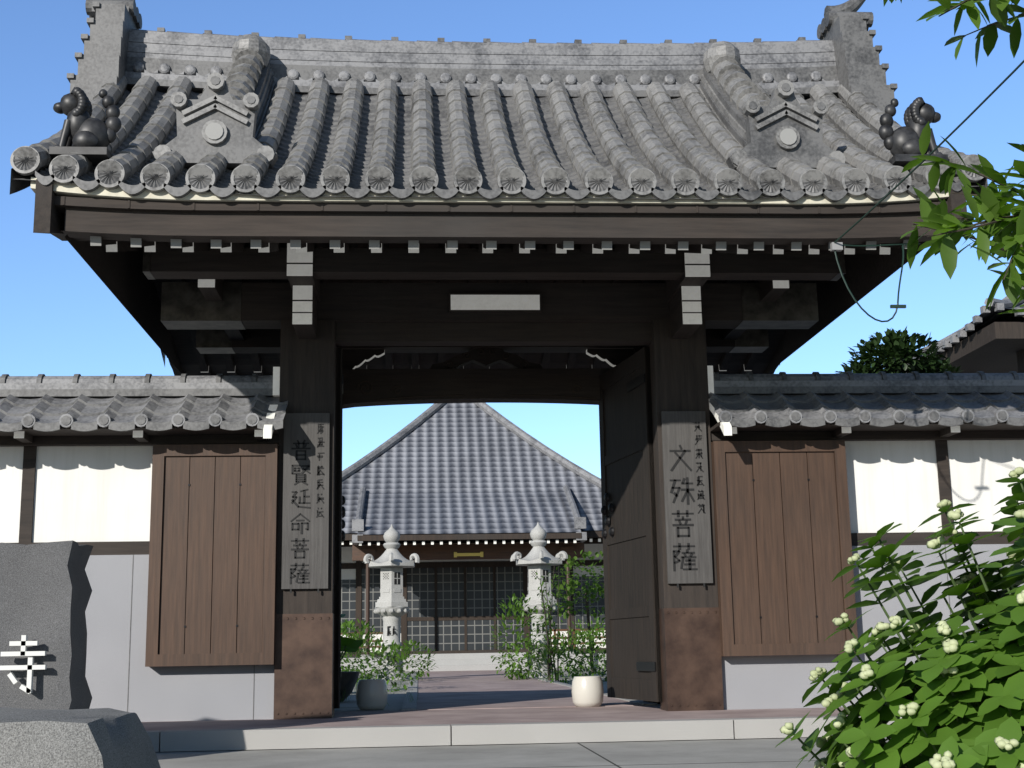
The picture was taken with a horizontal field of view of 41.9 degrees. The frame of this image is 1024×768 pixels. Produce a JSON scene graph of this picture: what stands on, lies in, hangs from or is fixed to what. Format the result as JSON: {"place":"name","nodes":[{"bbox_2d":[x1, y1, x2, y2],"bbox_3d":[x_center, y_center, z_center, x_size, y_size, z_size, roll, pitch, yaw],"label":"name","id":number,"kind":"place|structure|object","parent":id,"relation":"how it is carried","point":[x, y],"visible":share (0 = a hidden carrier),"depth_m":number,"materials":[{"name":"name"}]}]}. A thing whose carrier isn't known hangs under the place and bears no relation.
{"place":"outdoors","nodes":[
{"label":"outdoors","id":0,"kind":"place"},
{"bbox_2d":[0,425,278,554],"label":"wall","id":1,"kind":"structure","parent":0,"point":[92,493],"depth_m":9.97,"materials":[{"name":"white paint"}]},
{"bbox_2d":[145,444,278,666],"bbox_3d":[-2.196,1.251,9.854,0.913,1.610,0.130,0,-11,-4],"label":"panel","id":2,"kind":"object","parent":1,"relation":"attached to","point":[212,578],"visible":1,"depth_m":9.80,"materials":[{"name":"brown wood"}]},
{"bbox_2d":[0,373,287,437],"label":"tiles wall","id":3,"kind":"structure","parent":0,"point":[75,402],"depth_m":10.04,"materials":[{"name":"grey ceramic"}]},
{"bbox_2d":[263,366,731,437],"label":"coping end boards","id":4,"kind":"object","parent":3,"relation":"attached to","point":[726,428],"visible":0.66,"depth_m":10.20,"materials":[{"name":"white paint"}]},
{"bbox_2d":[85,555,273,721],"bbox_3d":[-5.414,1.946,9.761,7.355,1.300,0.402,0,-11,-4],"label":"wall base","id":5,"kind":"object","parent":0,"point":[119,675],"visible":0.36,"depth_m":9.73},
{"bbox_2d":[352,543,583,672],"bbox_3d":[-0.968,4.990,30.417,5.300,3.000,0.300,0,-11,-4],"label":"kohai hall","id":6,"kind":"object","parent":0,"point":[474,551],"visible":0.52,"depth_m":30.52,"materials":[{"name":"brown wood"}]},
{"bbox_2d":[342,530,602,545],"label":"hall eaves","id":7,"kind":"object","parent":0,"point":[461,538],"visible":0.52,"depth_m":29.96,"materials":[{"name":"brown wood"}]},
{"bbox_2d":[341,539,605,652],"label":"lattice doors","id":8,"kind":"structure","parent":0,"point":[453,605],"depth_m":32.76,"materials":[{"name":"brown wood"}]},
{"bbox_2d":[342,403,601,544],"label":"hall roof","id":9,"kind":"structure","parent":8,"relation":"on","point":[443,468],"depth_m":33.34,"materials":[{"name":"grey tile"}]},
{"bbox_2d":[341,628,605,671],"bbox_3d":[-1.065,6.279,31.533,10.025,0.910,2.100,0,-11,-4],"label":"foundation","id":10,"kind":"object","parent":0,"point":[475,660],"visible":0.12,"depth_m":30.99,"materials":[{"name":"grey concrete"}]},
{"bbox_2d":[67,0,897,115],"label":"roof ridge","id":11,"kind":"structure","parent":0,"point":[119,44],"depth_m":11.21,"materials":[{"name":"grey tile"}]},
{"bbox_2d":[353,348,615,399],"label":"carved ornaments","id":12,"kind":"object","parent":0,"point":[587,353],"depth_m":11.67},
{"bbox_2d":[342,348,633,408],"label":"beam","id":13,"kind":"structure","parent":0,"point":[487,385],"depth_m":11.65,"materials":[{"name":"brown wood"}]},
{"bbox_2d":[161,243,818,719],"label":"metal fittings","id":14,"kind":"object","parent":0,"point":[691,665],"visible":0.97,"depth_m":9.98,"materials":[{"name":"brown metal"}]},
{"bbox_2d":[142,670,847,737],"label":"gate paving","id":15,"kind":"structure","parent":0,"point":[469,697],"depth_m":10.14,"materials":[{"name":"grey stone"}]},
{"bbox_2d":[356,676,603,709],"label":"plant pots","id":16,"kind":"object","parent":15,"relation":"on","point":[587,691],"visible":1,"depth_m":10.96,"materials":[{"name":"grey ceramic"}]},
{"bbox_2d":[33,179,966,375],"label":"rafter ends","id":17,"kind":"object","parent":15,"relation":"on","point":[49,217],"visible":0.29,"depth_m":9.41,"materials":[{"name":"brown wood"}]},
{"bbox_2d":[232,283,742,352],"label":"gate beams","id":18,"kind":"structure","parent":17,"relation":"attached to","point":[420,318],"depth_m":10.43,"materials":[{"name":"brown wood"}]},
{"bbox_2d":[30,177,948,372],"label":"gate eave trim","id":19,"kind":"structure","parent":17,"relation":"attached to","point":[74,190],"depth_m":8.58,"materials":[{"name":"white paint"}]},
{"bbox_2d":[198,255,787,353],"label":"brackets","id":20,"kind":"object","parent":17,"relation":"attached to","point":[768,292],"depth_m":10.17,"materials":[{"name":"brown wood"}]},
{"bbox_2d":[49,87,947,167],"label":"lion statues","id":21,"kind":"object","parent":17,"relation":"attached to","point":[84,133],"visible":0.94,"depth_m":8.69,"materials":[{"name":"grey ceramic"}]},
{"bbox_2d":[10,76,987,365],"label":"gate roof tiles","id":22,"kind":"object","parent":17,"relation":"attached to","point":[488,142],"visible":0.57,"depth_m":9.41,"materials":[{"name":"grey ceramic"}]},
{"bbox_2d":[52,196,947,375],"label":"gate eave beams","id":23,"kind":"structure","parent":17,"relation":"attached to","point":[137,293],"depth_m":8.78,"materials":[{"name":"brown wood"}]},
{"bbox_2d":[830,60,1023,321],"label":"eave wire","id":24,"kind":"object","parent":17,"relation":"attached to","point":[835,246],"visible":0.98,"depth_m":8.62,"materials":[{"name":"black"}]},
{"bbox_2d":[276,320,717,703],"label":"gate posts","id":25,"kind":"object","parent":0,"point":[679,374],"visible":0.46,"depth_m":10.20,"materials":[{"name":"brown wood"}]},
{"bbox_2d":[281,411,712,592],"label":"signboards","id":26,"kind":"object","parent":25,"relation":"attached to","point":[305,535],"visible":0.98,"depth_m":10.05,"materials":[{"name":"grey wood"}]},
{"bbox_2d":[334,347,661,708],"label":"gate doors","id":27,"kind":"structure","parent":25,"relation":"attached to","point":[631,591],"depth_m":10.76,"materials":[{"name":"brown wood"}]},
{"bbox_2d":[334,668,659,711],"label":"precinct ground","id":28,"kind":"structure","parent":0,"point":[395,701],"depth_m":14.17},
{"bbox_2d":[363,524,418,680],"bbox_3d":[-2.016,3.652,22.434,0.931,2.620,1.075,0,-11,-4],"label":"lantern","id":29,"kind":"object","parent":28,"relation":"on","point":[391,603],"visible":0.9,"depth_m":22.28,"materials":[{"name":"stone"}]},
{"bbox_2d":[341,565,594,680],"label":"tree trunks","id":30,"kind":"object","parent":28,"relation":"on","point":[548,642],"visible":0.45,"depth_m":19.53,"materials":[{"name":"brown plant"}]},
{"bbox_2d":[340,550,606,703],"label":"shrubs","id":31,"kind":"object","parent":28,"relation":"on","point":[351,644],"visible":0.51,"depth_m":20.89,"materials":[{"name":"green plant"}]},
{"bbox_2d":[340,665,606,701],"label":"bowls and bench","id":32,"kind":"object","parent":28,"relation":"on","point":[349,680],"visible":0.1,"depth_m":12.83,"materials":[{"name":"ceramic"}]},
{"bbox_2d":[510,523,567,677],"bbox_3d":[0.465,3.624,22.510,0.931,2.620,1.075,0,-11,-4],"label":"lantern","id":33,"kind":"object","parent":28,"relation":"on","point":[540,559],"visible":0.71,"depth_m":22.38,"materials":[{"name":"stone"}]},
{"bbox_2d":[836,326,963,373],"bbox_3d":[5.524,1.604,18.731,2.483,4.893,1.426,0,-11,-4],"label":"garden tree","id":34,"kind":"object","parent":28,"relation":"on","point":[895,350],"depth_m":18.78,"materials":[{"name":"green plant"}]},
{"bbox_2d":[339,374,655,676],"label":"door hardware","id":35,"kind":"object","parent":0,"point":[632,385],"visible":0.99,"depth_m":10.92,"materials":[{"name":"black metal"}]},
{"bbox_2d":[152,34,845,169],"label":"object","id":36,"kind":"object","parent":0,"point":[226,118],"visible":0.56,"depth_m":9.26,"materials":[{"name":"grey ceramic"}]},
{"bbox_2d":[0,0,1023,477],"label":"sky","id":37,"kind":"structure","parent":0,"point":[58,317],"materials":[{"name":"blue"}]},
{"bbox_2d":[155,737,890,767],"bbox_3d":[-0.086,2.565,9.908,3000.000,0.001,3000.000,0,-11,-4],"label":"ground","id":38,"kind":"structure","parent":0,"point":[744,753],"depth_m":7.53,"materials":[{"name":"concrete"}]},
{"bbox_2d":[0,707,160,767],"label":"stone block","id":39,"kind":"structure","parent":38,"relation":"on","point":[81,738],"depth_m":3.99,"materials":[{"name":"grey stone"}]},
{"bbox_2d":[0,540,92,709],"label":"stone marker","id":40,"kind":"object","parent":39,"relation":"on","point":[45,591],"visible":0.85,"depth_m":7.25,"materials":[{"name":"grey"}]},
{"bbox_2d":[147,670,901,751],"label":"kerb stones","id":41,"kind":"object","parent":38,"relation":"on","point":[430,735],"visible":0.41,"depth_m":8.42,"materials":[{"name":"stone"}]},
{"bbox_2d":[776,467,1023,767],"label":"hydrangea","id":42,"kind":"object","parent":38,"relation":"on","point":[958,662],"depth_m":4.59,"materials":[{"name":"plant"}]},
{"bbox_2d":[709,371,1023,433],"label":"tiles wall","id":43,"kind":"structure","parent":0,"point":[846,401],"depth_m":10.44,"materials":[{"name":"grey ceramic"}]},
{"bbox_2d":[710,421,1023,545],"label":"wall","id":44,"kind":"structure","parent":0,"point":[895,482],"depth_m":10.42,"materials":[{"name":"white paint"}]},
{"bbox_2d":[711,440,857,655],"bbox_3d":[2.056,1.236,10.153,1.023,1.610,0.130,0,-11,-4],"label":"panel","id":45,"kind":"object","parent":44,"relation":"attached to","point":[783,542],"visible":0.93,"depth_m":10.11,"materials":[{"name":"brown wood"}]},
{"bbox_2d":[721,544,1023,709],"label":"wall base","id":46,"kind":"object","parent":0,"point":[769,682],"visible":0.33,"depth_m":10.06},
{"bbox_2d":[883,0,1023,316],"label":"tree","id":47,"kind":"object","parent":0,"point":[989,203],"depth_m":3.89,"materials":[{"name":"green plant"}]},
{"bbox_2d":[903,287,1023,372],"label":"neighbouring roof","id":48,"kind":"structure","parent":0,"point":[991,340],"depth_m":19.68,"materials":[{"name":"tile"}]}
]}

